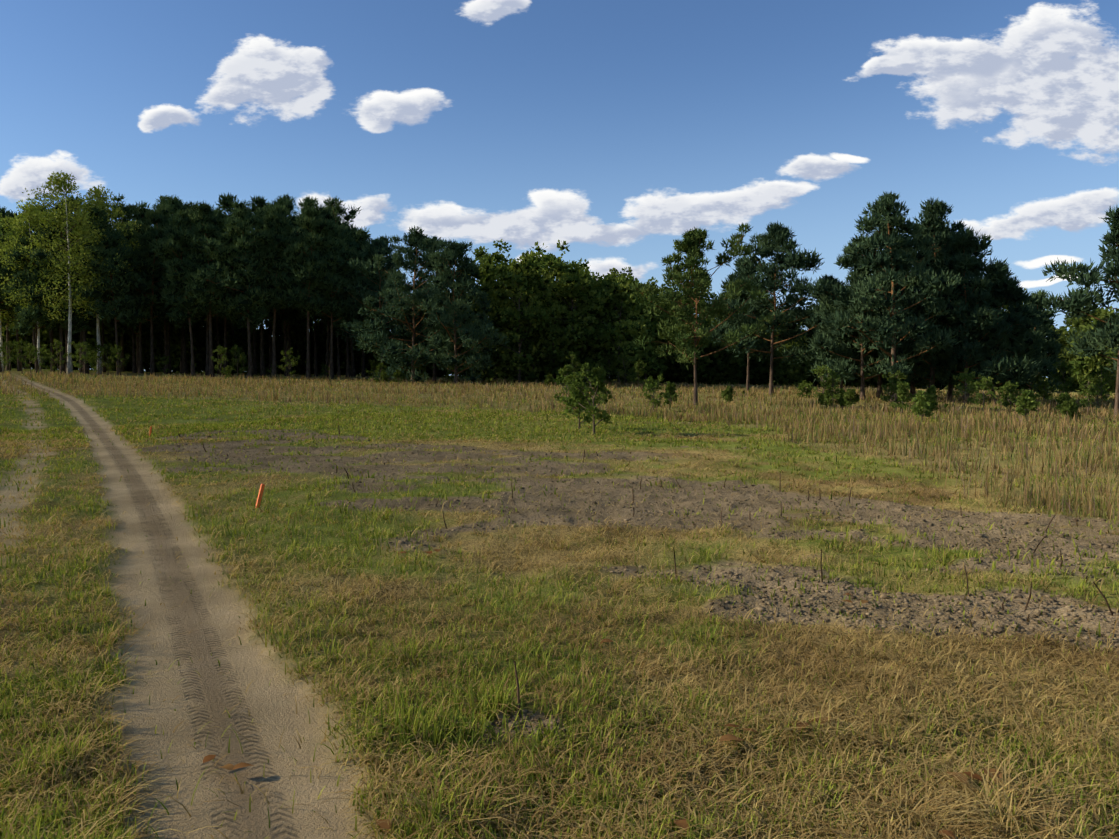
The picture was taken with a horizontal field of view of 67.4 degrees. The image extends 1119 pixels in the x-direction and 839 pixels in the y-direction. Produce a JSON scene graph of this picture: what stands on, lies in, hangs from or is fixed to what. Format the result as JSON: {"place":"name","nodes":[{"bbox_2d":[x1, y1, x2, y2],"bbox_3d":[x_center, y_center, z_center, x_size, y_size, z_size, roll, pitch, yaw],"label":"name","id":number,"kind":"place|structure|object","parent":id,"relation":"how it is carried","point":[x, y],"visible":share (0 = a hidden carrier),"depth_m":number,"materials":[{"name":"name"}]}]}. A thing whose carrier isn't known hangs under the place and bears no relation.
{"place":"outdoors","nodes":[
{"label":"outdoors","id":0,"kind":"place"},
{"bbox_2d":[0,368,1118,838],"bbox_3d":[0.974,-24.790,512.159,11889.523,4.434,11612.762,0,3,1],"label":"meadow ground","id":1,"kind":"structure","parent":0,"point":[146,500],"depth_m":7.25,"materials":[{"name":"brown soil"}]},
{"bbox_2d":[0,170,404,378],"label":"pine stand","id":2,"kind":"object","parent":1,"relation":"on","point":[170,260],"visible":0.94,"depth_m":84.08,"materials":[{"name":"green plant"}]},
{"bbox_2d":[256,484,264,507],"bbox_3d":[-3.755,1.028,10.475,0.040,0.460,0.040,15,-2,-39],"label":"survey stake","id":3,"kind":"object","parent":1,"relation":"on","point":[260,493],"visible":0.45,"depth_m":10.46,"materials":[{"name":"orange paint"}]},
{"bbox_2d":[1,293,658,379],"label":"stand understorey","id":4,"kind":"object","parent":1,"relation":"on","point":[292,327],"depth_m":117.63,"materials":[{"name":"green plant"}]},
{"bbox_2d":[330,225,509,383],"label":"open pines","id":5,"kind":"object","parent":1,"relation":"on","point":[435,296],"visible":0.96,"depth_m":77.88,"materials":[{"name":"green plant"}]},
{"bbox_2d":[0,339,1115,433],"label":"shrubs","id":6,"kind":"object","parent":1,"relation":"on","point":[579,398],"visible":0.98,"depth_m":44.26,"materials":[{"name":"green plant"}]},
{"bbox_2d":[0,370,1118,438],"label":"grass band","id":7,"kind":"object","parent":1,"relation":"on","point":[242,382],"depth_m":44.30,"materials":[{"name":"green plant"}]},
{"bbox_2d":[0,402,1118,460],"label":"grass","id":8,"kind":"structure","parent":1,"relation":"on","point":[223,426],"depth_m":25.70,"materials":[{"name":"green plant"}]},
{"bbox_2d":[1,239,1118,397],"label":"broadleaf trees","id":9,"kind":"object","parent":1,"relation":"on","point":[592,312],"visible":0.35,"depth_m":88.59,"materials":[{"name":"green plant"}]},
{"bbox_2d":[203,549,1001,838],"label":"dry leaves","id":10,"kind":"object","parent":1,"relation":"on","point":[682,823],"visible":0.94,"depth_m":3.52,"materials":[{"name":"brown plant"}]},
{"bbox_2d":[156,424,1118,745],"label":"soil clods and stubs","id":11,"kind":"object","parent":1,"relation":"on","point":[980,616],"visible":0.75,"depth_m":6.75,"materials":[{"name":"brown soil"}]},
{"bbox_2d":[628,191,1118,414],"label":"pines","id":12,"kind":"object","parent":1,"relation":"on","point":[888,303],"visible":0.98,"depth_m":53.82,"materials":[{"name":"green plant"}]},
{"bbox_2d":[0,424,1118,838],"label":"grass","id":13,"kind":"structure","parent":0,"point":[510,806],"depth_m":4.25,"materials":[{"name":"green plant"}]},
{"bbox_2d":[0,0,1118,377],"label":"sky","id":14,"kind":"structure","parent":0,"point":[612,130],"materials":[{"name":"blue"}]}
]}

